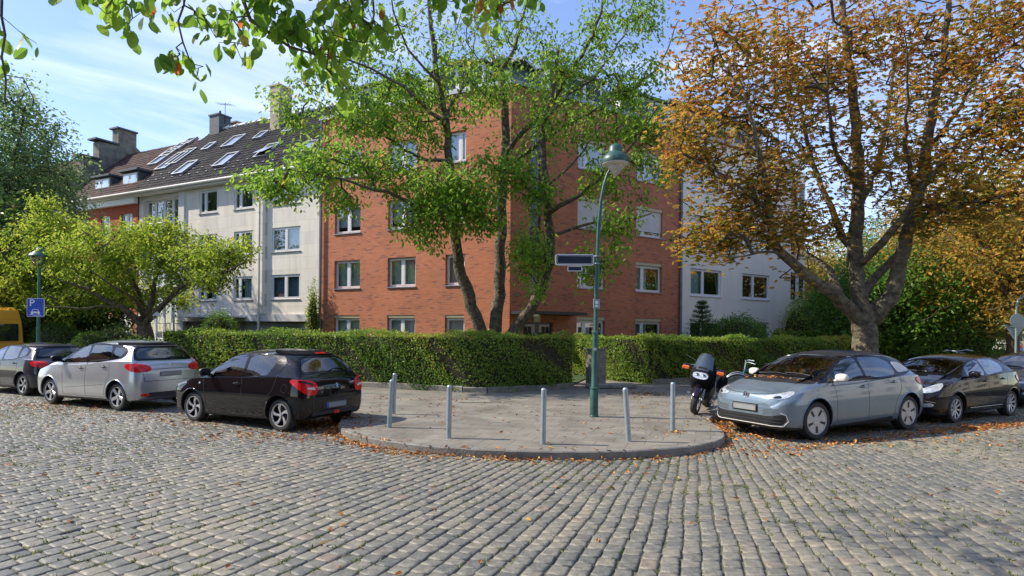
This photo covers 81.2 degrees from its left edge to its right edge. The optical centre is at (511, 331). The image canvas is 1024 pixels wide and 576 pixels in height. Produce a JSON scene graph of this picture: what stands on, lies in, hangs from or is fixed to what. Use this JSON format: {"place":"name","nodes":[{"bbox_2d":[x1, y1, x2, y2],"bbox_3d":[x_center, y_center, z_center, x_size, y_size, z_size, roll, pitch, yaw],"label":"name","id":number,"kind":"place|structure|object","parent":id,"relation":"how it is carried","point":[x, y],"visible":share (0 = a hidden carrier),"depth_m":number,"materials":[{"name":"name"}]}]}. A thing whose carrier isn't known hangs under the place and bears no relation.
{"place":"outdoors","nodes":[
{"label":"outdoors","id":0,"kind":"place"},
{"bbox_2d":[0,387,1023,575],"bbox_3d":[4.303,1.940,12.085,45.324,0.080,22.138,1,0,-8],"label":"cobblestone road","id":1,"kind":"structure","parent":0,"point":[363,522],"depth_m":6.47,"materials":[{"name":"stone"}]},
{"bbox_2d":[0,307,23,348],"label":"yellow van","id":2,"kind":"object","parent":1,"relation":"on","point":[11,332],"visible":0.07,"depth_m":23.04,"materials":[{"name":"paint"}]},
{"bbox_2d":[0,338,80,395],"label":"parked hatchback","id":3,"kind":"object","parent":1,"relation":"on","point":[22,365],"visible":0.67,"depth_m":16.52,"materials":[{"name":"grey paint"}]},
{"bbox_2d":[5,126,139,218],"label":"gable house","id":4,"kind":"structure","parent":1,"relation":"on","point":[118,147],"depth_m":42.74,"materials":[{"name":"white paint"}]},
{"bbox_2d":[37,340,198,410],"bbox_3d":[-9.846,0.988,14.887,4.096,1.601,2.120,1,0,25],"label":"parked hatchback","id":5,"kind":"object","parent":1,"relation":"on","point":[119,375],"visible":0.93,"depth_m":13.94,"materials":[{"name":"silver metal"}]},
{"bbox_2d":[59,136,199,335],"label":"red house","id":6,"kind":"structure","parent":1,"relation":"on","point":[121,179],"depth_m":38.02,"materials":[{"name":"red paint"},{"name":"red-brown roof tile"},{"name":"zinc"}]},
{"bbox_2d":[102,216,109,235],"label":"window","id":7,"kind":"structure","parent":6,"relation":"in","point":[107,217],"depth_m":37.88,"materials":[{"name":"white glass"}]},
{"bbox_2d":[122,213,131,234],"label":"window","id":8,"kind":"structure","parent":6,"relation":"in","point":[128,215],"depth_m":36.91,"materials":[{"name":"white glass"}]},
{"bbox_2d":[175,344,361,431],"bbox_3d":[-5.061,1.032,12.303,3.862,1.604,2.114,1,0,27],"label":"parked hatchback","id":9,"kind":"object","parent":1,"relation":"on","point":[283,390],"visible":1,"depth_m":11.39,"materials":[{"name":"black paint"}]},
{"bbox_2d":[0,0,544,118],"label":"magnolia tree","id":10,"kind":"object","parent":1,"relation":"on","point":[285,29],"visible":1,"depth_m":4.22,"materials":[{"name":"green plant"}]},
{"bbox_2d":[165,398,724,460],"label":"kerb","id":11,"kind":"structure","parent":1,"relation":"on","point":[717,441],"depth_m":9.06,"materials":[{"name":"stone"}]},
{"bbox_2d":[319,56,683,337],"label":"brick house","id":12,"kind":"structure","parent":1,"relation":"on","point":[370,276],"depth_m":27.77,"materials":[{"name":"red brick"}]},
{"bbox_2d":[334,315,359,335],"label":"window","id":13,"kind":"structure","parent":12,"relation":"in","point":[344,322],"depth_m":29.11,"materials":[{"name":"white glass"}]},
{"bbox_2d":[333,260,360,289],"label":"window","id":14,"kind":"structure","parent":12,"relation":"in","point":[349,270],"depth_m":29.17,"materials":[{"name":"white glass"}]},
{"bbox_2d":[333,205,360,234],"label":"window","id":15,"kind":"structure","parent":12,"relation":"in","point":[348,224],"depth_m":29.09,"materials":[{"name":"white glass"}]},
{"bbox_2d":[338,149,360,177],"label":"window","id":16,"kind":"structure","parent":12,"relation":"in","point":[357,149],"depth_m":29.11,"materials":[{"name":"white glass"}]},
{"bbox_2d":[386,257,415,287],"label":"window","id":17,"kind":"structure","parent":12,"relation":"in","point":[402,270],"depth_m":27.74,"materials":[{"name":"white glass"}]},
{"bbox_2d":[388,315,414,333],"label":"window","id":18,"kind":"structure","parent":12,"relation":"in","point":[396,322],"depth_m":27.65,"materials":[{"name":"clear glass"}]},
{"bbox_2d":[387,199,415,230],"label":"window","id":19,"kind":"structure","parent":12,"relation":"in","point":[394,206],"depth_m":27.93,"materials":[{"name":"clear glass"}]},
{"bbox_2d":[391,139,416,170],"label":"window","id":20,"kind":"structure","parent":12,"relation":"in","point":[409,144],"depth_m":27.63,"materials":[{"name":"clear glass"}]},
{"bbox_2d":[445,315,463,335],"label":"window","id":21,"kind":"structure","parent":12,"relation":"in","point":[457,321],"depth_m":26.44,"materials":[{"name":"clear glass"}]},
{"bbox_2d":[444,254,464,285],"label":"window","id":22,"kind":"structure","parent":12,"relation":"in","point":[451,278],"depth_m":26.55,"materials":[{"name":"clear glass"}]},
{"bbox_2d":[451,131,465,162],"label":"window","id":23,"kind":"structure","parent":12,"relation":"in","point":[459,142],"depth_m":26.30,"materials":[{"name":"clear glass"}]},
{"bbox_2d":[529,125,539,291],"bbox_3d":[0.934,-5.361,25.810,0.590,7.500,0.060,1,0,-33],"label":"stair window","id":24,"kind":"structure","parent":12,"relation":"in","point":[534,158],"depth_m":25.81,"materials":[{"name":"glass"}]},
{"bbox_2d":[523,322,550,336],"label":"window","id":25,"kind":"structure","parent":12,"relation":"in","point":[539,328],"depth_m":25.97,"materials":[{"name":"brown glass"}]},
{"bbox_2d":[576,317,603,334],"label":"window","id":26,"kind":"structure","parent":12,"relation":"in","point":[582,322],"depth_m":27.52,"materials":[{"name":"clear glass"}]},
{"bbox_2d":[577,196,605,230],"bbox_3d":[3.626,-5.412,27.540,1.790,1.502,0.290,1,0,-33],"label":"window","id":27,"kind":"structure","parent":12,"relation":"in","point":[583,212],"depth_m":27.43,"materials":[{"name":"white glass"}]},
{"bbox_2d":[577,136,605,171],"bbox_3d":[3.612,-8.097,27.599,1.790,1.472,0.431,1,0,-33],"label":"window","id":28,"kind":"structure","parent":12,"relation":"in","point":[595,154],"depth_m":27.69,"materials":[{"name":"clear glass"}]},
{"bbox_2d":[577,257,606,289],"bbox_3d":[3.561,-2.693,27.599,1.790,1.502,0.431,1,0,-33],"label":"window","id":29,"kind":"structure","parent":12,"relation":"in","point":[584,286],"depth_m":27.51,"materials":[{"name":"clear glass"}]},
{"bbox_2d":[635,318,660,335],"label":"window","id":30,"kind":"structure","parent":12,"relation":"in","point":[640,323],"depth_m":29.54,"materials":[{"name":"clear glass"}]},
{"bbox_2d":[635,261,662,293],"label":"window","id":31,"kind":"structure","parent":12,"relation":"in","point":[641,267],"depth_m":29.65,"materials":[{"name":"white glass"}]},
{"bbox_2d":[636,206,663,239],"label":"window","id":32,"kind":"structure","parent":12,"relation":"in","point":[653,225],"depth_m":29.67,"materials":[{"name":"white glass"}]},
{"bbox_2d":[637,152,663,185],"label":"window","id":33,"kind":"structure","parent":12,"relation":"in","point":[650,175],"depth_m":29.80,"materials":[{"name":"white glass"}]},
{"bbox_2d":[0,397,1023,575],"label":"joint weeds","id":34,"kind":"object","parent":1,"relation":"on","point":[361,546],"visible":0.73,"depth_m":7.20,"materials":[{"name":"green plant"}]},
{"bbox_2d":[0,389,1023,574],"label":"fallen leaves","id":35,"kind":"object","parent":1,"relation":"on","point":[720,424],"visible":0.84,"depth_m":10.83,"materials":[{"name":"orange plant"}]},
{"bbox_2d":[666,98,804,337],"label":"cream house","id":36,"kind":"structure","parent":1,"relation":"on","point":[739,288],"depth_m":33.54,"materials":[{"name":"paint"}]},
{"bbox_2d":[690,268,721,297],"bbox_3d":[10.268,-2.586,32.004,2.580,1.475,0.410,1,0,-33],"label":"window","id":37,"kind":"structure","parent":36,"relation":"in","point":[696,280],"depth_m":31.84,"materials":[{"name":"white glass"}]},
{"bbox_2d":[691,163,720,195],"bbox_3d":[10.378,-8.100,31.917,2.580,1.445,0.200,1,0,-33],"label":"window","id":38,"kind":"structure","parent":36,"relation":"in","point":[694,189],"depth_m":31.81,"materials":[{"name":"white glass"}]},
{"bbox_2d":[742,273,769,300],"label":"window","id":39,"kind":"structure","parent":36,"relation":"in","point":[752,276],"depth_m":34.42,"materials":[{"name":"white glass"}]},
{"bbox_2d":[717,350,923,439],"bbox_3d":[6.189,1.154,11.981,4.296,1.572,2.163,1,0,-27],"label":"parked hatchback","id":40,"kind":"object","parent":1,"relation":"on","point":[839,388],"visible":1,"depth_m":11.20,"materials":[{"name":"grey paint"}]},
{"bbox_2d":[746,374,807,381],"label":"fallen leaves","id":41,"kind":"object","parent":40,"relation":"on","point":[755,375],"visible":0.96,"depth_m":11.44,"materials":[{"name":"orange plant"}]},
{"bbox_2d":[943,349,972,353],"bbox_3d":[13.416,1.219,17.873,2.196,1.382,0.730,1,-3,-45],"label":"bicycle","id":42,"kind":"object","parent":1,"relation":"on","point":[959,351],"visible":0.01,"depth_m":17.68,"materials":[{"name":"metal"}]},
{"bbox_2d":[902,353,1019,422],"bbox_3d":[10.148,1.246,14.116,3.993,1.462,2.111,1,0,-29],"label":"parked hatchback","id":43,"kind":"object","parent":1,"relation":"on","point":[955,386],"visible":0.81,"depth_m":13.41,"materials":[{"name":"black paint"}]},
{"bbox_2d":[992,325,1023,355],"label":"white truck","id":44,"kind":"object","parent":1,"relation":"on","point":[1022,346],"visible":0.09,"depth_m":37.51,"materials":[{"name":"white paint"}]},
{"bbox_2d":[997,352,1023,400],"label":"parked hatchback","id":45,"kind":"object","parent":1,"relation":"on","point":[1014,361],"visible":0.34,"depth_m":16.63,"materials":[{"name":"teal paint"}]},
{"bbox_2d":[0,0,1023,265],"label":"sky","id":46,"kind":"structure","parent":0,"point":[97,79],"materials":[{"name":"blue"}]},
{"bbox_2d":[347,374,737,448],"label":"pavement","id":47,"kind":"structure","parent":0,"point":[472,428],"depth_m":12.15,"materials":[{"name":"grey stone"}]},
{"bbox_2d":[3,301,74,342],"bbox_3d":[-20.527,0.090,24.971,4.529,3.384,3.553,1,0,0],"label":"dark shrub","id":48,"kind":"object","parent":47,"relation":"on","point":[28,324],"visible":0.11,"depth_m":24.43,"materials":[{"name":"green plant"}]},
{"bbox_2d":[0,182,78,323],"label":"dark tree","id":49,"kind":"object","parent":47,"relation":"on","point":[5,213],"visible":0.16,"depth_m":26.26,"materials":[{"name":"green plant"}]},
{"bbox_2d":[28,247,50,341],"bbox_3d":[-17.020,-0.731,21.500,0.680,4.661,0.680,1,0,0],"label":"street lamp","id":50,"kind":"object","parent":47,"relation":"on","point":[38,254],"visible":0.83,"depth_m":21.46,"materials":[{"name":"metal"}]},
{"bbox_2d":[27,298,44,316],"bbox_3d":[-17.069,-0.866,21.407,0.620,0.657,0.031,1,0,0],"label":"parking sign","id":51,"kind":"object","parent":50,"relation":"attached to","point":[35,307],"visible":1,"depth_m":21.39,"materials":[{"name":"blue metal"}]},
{"bbox_2d":[0,59,104,264],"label":"leafy tree","id":52,"kind":"object","parent":47,"relation":"on","point":[18,163],"visible":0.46,"depth_m":30.85,"materials":[{"name":"green plant"}]},
{"bbox_2d":[24,321,80,343],"bbox_3d":[-18.707,0.650,24.490,2.178,2.162,2.242,1,0,0],"label":"round bush","id":53,"kind":"object","parent":47,"relation":"on","point":[59,334],"visible":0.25,"depth_m":24.04,"materials":[{"name":"green plant"}]},
{"bbox_2d":[0,253,144,335],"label":"dark tree","id":54,"kind":"object","parent":47,"relation":"on","point":[84,324],"visible":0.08,"depth_m":28.67,"materials":[{"name":"green plant"}]},
{"bbox_2d":[68,331,107,347],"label":"round bush","id":55,"kind":"object","parent":47,"relation":"on","point":[81,341],"visible":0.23,"depth_m":23.19,"materials":[{"name":"green plant"}]},
{"bbox_2d":[152,312,161,340],"bbox_3d":[-13.681,0.421,23.001,0.282,2.420,0.281,1,0,43],"label":"garden lantern","id":56,"kind":"object","parent":47,"relation":"on","point":[157,314],"visible":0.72,"depth_m":22.97,"materials":[{"name":"white metal"}]},
{"bbox_2d":[199,375,573,392],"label":"garden kerb","id":57,"kind":"structure","parent":47,"relation":"on","point":[500,389],"depth_m":17.72,"materials":[{"name":"concrete"}]},
{"bbox_2d":[387,380,393,427],"bbox_3d":[-2.214,1.330,10.878,0.133,0.922,0.087,1,0,9],"label":"bollard","id":58,"kind":"object","parent":47,"relation":"on","point":[390,404],"visible":0.92,"depth_m":10.84,"materials":[{"name":"metal"}]},
{"bbox_2d":[392,373,396,413],"bbox_3d":[-2.494,1.330,12.633,0.108,0.915,0.094,1,0,0],"label":"bollard","id":59,"kind":"object","parent":47,"relation":"on","point":[394,393],"visible":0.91,"depth_m":12.60,"materials":[{"name":"metal"}]},
{"bbox_2d":[446,385,451,438],"bbox_3d":[-1.037,1.338,9.853,0.095,0.925,0.090,1,0,0],"label":"bollard","id":60,"kind":"object","parent":47,"relation":"on","point":[449,413],"visible":0.9,"depth_m":9.82,"materials":[{"name":"metal"}]},
{"bbox_2d":[458,399,489,401],"bbox_3d":[-0.959,1.748,15.087,0.800,0.006,0.560,1,0,-8],"label":"service cover","id":61,"kind":"object","parent":47,"relation":"on","point":[486,400],"visible":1,"depth_m":15.13,"materials":[{"name":"concrete"}]},
{"bbox_2d":[540,388,546,443],"bbox_3d":[0.495,1.351,9.422,0.087,0.929,0.106,1,0,27],"label":"bollard","id":62,"kind":"object","parent":47,"relation":"on","point":[543,417],"visible":0.95,"depth_m":9.39,"materials":[{"name":"metal"}]},
{"bbox_2d":[585,348,606,382],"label":"concrete pillar","id":63,"kind":"structure","parent":47,"relation":"on","point":[601,365],"depth_m":19.49,"materials":[{"name":"grey concrete"}]},
{"bbox_2d":[589,143,629,416],"bbox_3d":[2.039,-1.078,12.512,0.790,5.714,0.580,1,0,0],"label":"street lamp","id":64,"kind":"object","parent":47,"relation":"on","point":[615,159],"visible":1,"depth_m":12.46,"materials":[{"name":"green metal"}]},
{"bbox_2d":[555,254,599,265],"bbox_3d":[1.373,-1.506,12.512,0.931,0.235,0.126,1,0,0],"label":"street sign","id":65,"kind":"object","parent":64,"relation":"attached to","point":[576,259],"visible":1,"depth_m":12.49,"materials":[{"name":"metal"}]},
{"bbox_2d":[567,266,581,270],"bbox_3d":[1.314,-1.319,12.512,0.302,0.106,0.028,1,0,0],"label":"street sign","id":66,"kind":"object","parent":65,"relation":"attached to","point":[574,268],"visible":1,"depth_m":12.50,"materials":[{"name":"metal"}]},
{"bbox_2d":[593,299,599,308],"bbox_3d":[1.759,-0.580,12.500,0.136,0.200,0.150,1,0,0],"label":"notice plate","id":67,"kind":"object","parent":64,"relation":"attached to","point":[596,303],"visible":1,"depth_m":12.43,"materials":[{"name":"metal"}]},
{"bbox_2d":[585,383,636,388],"bbox_3d":[3.153,1.720,18.966,1.600,0.140,0.450,1,0,-12],"label":"stone step","id":68,"kind":"object","parent":47,"relation":"on","point":[614,385],"visible":0.94,"depth_m":18.80,"materials":[{"name":"concrete"}]},
{"bbox_2d":[623,387,630,441],"bbox_3d":[1.870,1.368,9.716,0.153,0.924,0.090,1,0,0],"label":"bollard","id":69,"kind":"object","parent":47,"relation":"on","point":[626,414],"visible":0.95,"depth_m":9.68,"materials":[{"name":"metal"}]},
{"bbox_2d":[670,382,674,430],"bbox_3d":[2.915,1.375,10.829,0.088,0.925,0.100,1,0,0],"label":"bollard","id":70,"kind":"object","parent":47,"relation":"on","point":[672,406],"visible":0.91,"depth_m":10.79,"materials":[{"name":"metal"}]},
{"bbox_2d":[649,374,749,383],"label":"garden kerb","id":71,"kind":"structure","parent":47,"relation":"on","point":[670,380],"depth_m":21.24,"materials":[{"name":"concrete"}]},
{"bbox_2d":[682,353,727,413],"bbox_3d":[4.420,1.138,13.690,0.964,1.340,2.173,12,5,27],"label":"motorcycle","id":72,"kind":"object","parent":47,"relation":"on","point":[705,372],"visible":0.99,"depth_m":13.02,"materials":[{"name":"metal"}]},
{"bbox_2d":[727,360,765,384],"bbox_3d":[6.402,1.300,15.480,1.861,1.080,0.618,1,5,8],"label":"bicycle","id":73,"kind":"object","parent":47,"relation":"on","point":[737,374],"visible":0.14,"depth_m":15.52,"materials":[{"name":"metal"}]},
{"bbox_2d":[640,0,1023,353],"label":"chestnut tree","id":74,"kind":"object","parent":47,"relation":"on","point":[862,314],"visible":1,"depth_m":16.01,"materials":[{"name":"orange plant"}]},
{"bbox_2d":[809,230,891,287],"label":"street tree","id":75,"kind":"object","parent":47,"relation":"on","point":[844,248],"visible":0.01,"depth_m":59.71,"materials":[{"name":"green plant"}]},
{"bbox_2d":[838,215,1023,331],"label":"street tree","id":76,"kind":"object","parent":47,"relation":"on","point":[961,257],"visible":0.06,"depth_m":29.99,"materials":[{"name":"orange plant"}]},
{"bbox_2d":[863,131,1023,353],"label":"street tree","id":77,"kind":"object","parent":47,"relation":"on","point":[976,246],"visible":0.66,"depth_m":26.47,"materials":[{"name":"orange plant"}]},
{"bbox_2d":[1005,295,1023,352],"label":"road sign","id":78,"kind":"object","parent":47,"relation":"on","point":[1015,327],"visible":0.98,"depth_m":23.96,"materials":[{"name":"metal"}]},
{"bbox_2d":[572,375,585,383],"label":"lawn","id":79,"kind":"structure","parent":0,"point":[577,378],"depth_m":22.41,"materials":[{"name":"green plant"}]},
{"bbox_2d":[78,320,136,340],"bbox_3d":[-16.204,0.643,24.474,3.471,2.283,2.882,1,0,0],"label":"wild shrub","id":80,"kind":"object","parent":79,"relation":"on","point":[112,335],"visible":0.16,"depth_m":24.13,"materials":[{"name":"green plant"}]},
{"bbox_2d":[0,185,262,340],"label":"cherry tree","id":81,"kind":"object","parent":79,"relation":"on","point":[116,254],"visible":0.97,"depth_m":23.32,"materials":[{"name":"green plant"}]},
{"bbox_2d":[108,333,162,341],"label":"wild shrub","id":82,"kind":"object","parent":79,"relation":"on","point":[128,338],"visible":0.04,"depth_m":22.52,"materials":[{"name":"green plant"}]},
{"bbox_2d":[200,306,239,333],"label":"garden bush","id":83,"kind":"object","parent":79,"relation":"on","point":[217,320],"visible":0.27,"depth_m":26.30,"materials":[{"name":"green plant"}]},
{"bbox_2d":[129,83,336,341],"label":"stone house","id":84,"kind":"structure","parent":79,"relation":"on","point":[277,281],"depth_m":32.75,"materials":[{"name":"white paint"}]},
{"bbox_2d":[147,295,174,338],"bbox_3d":[-20.769,-0.865,35.657,3.300,2.700,0.082,1,0,26],"label":"window","id":85,"kind":"structure","parent":84,"relation":"in","point":[172,306],"depth_m":35.61,"materials":[{"name":"white glass"}]},
{"bbox_2d":[147,197,177,234],"bbox_3d":[-20.715,-6.615,35.657,3.300,2.600,0.082,1,0,26],"label":"window","id":86,"kind":"structure","parent":84,"relation":"in","point":[164,201],"depth_m":35.63,"materials":[{"name":"white plastic"}]},
{"bbox_2d":[199,285,216,301],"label":"window","id":87,"kind":"structure","parent":84,"relation":"in","point":[213,299],"depth_m":33.58,"materials":[{"name":"white plastic"}]},
{"bbox_2d":[198,189,217,214],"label":"window","id":88,"kind":"structure","parent":84,"relation":"in","point":[216,190],"depth_m":33.58,"materials":[{"name":"white plastic"}]},
{"bbox_2d":[200,234,216,250],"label":"window","id":89,"kind":"structure","parent":84,"relation":"in","point":[202,237],"depth_m":33.60,"materials":[{"name":"white plastic"}]},
{"bbox_2d":[232,276,252,300],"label":"window","id":90,"kind":"structure","parent":84,"relation":"in","point":[248,279],"depth_m":32.35,"materials":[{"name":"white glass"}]},
{"bbox_2d":[233,184,253,210],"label":"window","id":91,"kind":"structure","parent":84,"relation":"in","point":[241,196],"depth_m":32.31,"materials":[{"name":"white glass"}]},
{"bbox_2d":[235,230,252,254],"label":"window","id":92,"kind":"structure","parent":84,"relation":"in","point":[240,233],"depth_m":32.32,"materials":[{"name":"white glass"}]},
{"bbox_2d":[270,274,300,299],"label":"window","id":93,"kind":"structure","parent":84,"relation":"in","point":[289,284],"depth_m":30.87,"materials":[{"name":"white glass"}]},
{"bbox_2d":[271,226,300,252],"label":"window","id":94,"kind":"structure","parent":84,"relation":"in","point":[295,230],"depth_m":30.82,"materials":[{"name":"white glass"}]},
{"bbox_2d":[271,178,300,206],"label":"window","id":95,"kind":"structure","parent":84,"relation":"in","point":[299,201],"depth_m":30.69,"materials":[{"name":"white glass"}]},
{"bbox_2d":[303,276,321,332],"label":"climbing ivy","id":96,"kind":"object","parent":84,"relation":"attached to","point":[312,317],"visible":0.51,"depth_m":29.32,"materials":[{"name":"green plant"}]},
{"bbox_2d":[162,325,577,392],"bbox_3d":[-5.611,0.791,19.802,15.402,1.975,3.275,1,0,13],"label":"clipped hedge","id":97,"kind":"object","parent":79,"relation":"on","point":[468,358],"visible":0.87,"depth_m":18.26,"materials":[{"name":"green plant"}]},
{"bbox_2d":[219,0,689,337],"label":"cherry tree","id":98,"kind":"object","parent":79,"relation":"on","point":[448,201],"visible":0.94,"depth_m":19.36,"materials":[{"name":"green plant"}]},
{"bbox_2d":[572,331,666,383],"bbox_3d":[3.888,0.921,22.931,1.604,1.898,4.889,1,0,-30],"label":"path hedge","id":99,"kind":"object","parent":79,"relation":"on","point":[627,358],"visible":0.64,"depth_m":21.75,"materials":[{"name":"green plant"}]},
{"bbox_2d":[680,300,722,338],"bbox_3d":[8.616,0.234,27.050,2.536,3.455,2.477,1,0,0],"label":"young conifer","id":100,"kind":"object","parent":79,"relation":"on","point":[700,309],"visible":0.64,"depth_m":26.91,"materials":[{"name":"green plant"}]},
{"bbox_2d":[707,309,771,339],"bbox_3d":[10.486,0.494,28.011,3.452,3.109,3.028,1,0,0],"label":"garden bush","id":101,"kind":"object","parent":79,"relation":"on","point":[734,325],"visible":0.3,"depth_m":27.48,"materials":[{"name":"green plant"}]},
{"bbox_2d":[628,332,911,383],"bbox_3d":[16.863,1.055,29.289,29.888,1.947,1.808,1,0,-33],"label":"clipped hedge","id":102,"kind":"object","parent":79,"relation":"on","point":[731,353],"visible":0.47,"depth_m":23.09,"materials":[{"name":"green plant"}]},
{"bbox_2d":[771,327,827,337],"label":"hedge","id":103,"kind":"object","parent":79,"relation":"on","point":[791,332],"visible":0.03,"depth_m":33.58,"materials":[{"name":"green plant"}]},
{"bbox_2d":[775,288,832,336],"bbox_3d":[18.282,-0.468,36.044,7.249,5.206,4.832,1,0,0],"label":"garden bush","id":104,"kind":"object","parent":79,"relation":"on","point":[791,324],"visible":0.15,"depth_m":35.23,"materials":[{"name":"green plant"}]},
{"bbox_2d":[804,234,875,306],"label":"street tree","id":105,"kind":"object","parent":79,"relation":"on","point":[816,267],"visible":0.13,"depth_m":42.26,"materials":[{"name":"green plant"}]},
{"bbox_2d":[832,313,847,335],"bbox_3d":[16.414,0.534,29.974,0.949,3.000,0.922,1,0,0],"label":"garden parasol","id":106,"kind":"object","parent":79,"relation":"on","point":[834,320],"visible":0.17,"depth_m":29.80,"materials":[{"name":"fabric"}]},
{"bbox_2d":[820,211,946,278],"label":"street tree","id":107,"kind":"object","parent":79,"relation":"on","point":[870,234],"visible":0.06,"depth_m":51.77,"materials":[{"name":"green plant"}]},
{"bbox_2d":[790,232,996,362],"bbox_3d":[18.588,-1.391,29.921,8.543,7.711,8.539,1,0,0],"label":"street tree","id":108,"kind":"object","parent":79,"relation":"on","point":[893,324],"visible":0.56,"depth_m":28.41,"materials":[{"name":"green plant"}]},
{"bbox_2d":[893,284,1023,358],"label":"garden bush","id":109,"kind":"object","parent":79,"relation":"on","point":[984,346],"visible":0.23,"depth_m":29.56,"materials":[{"name":"green plant"}]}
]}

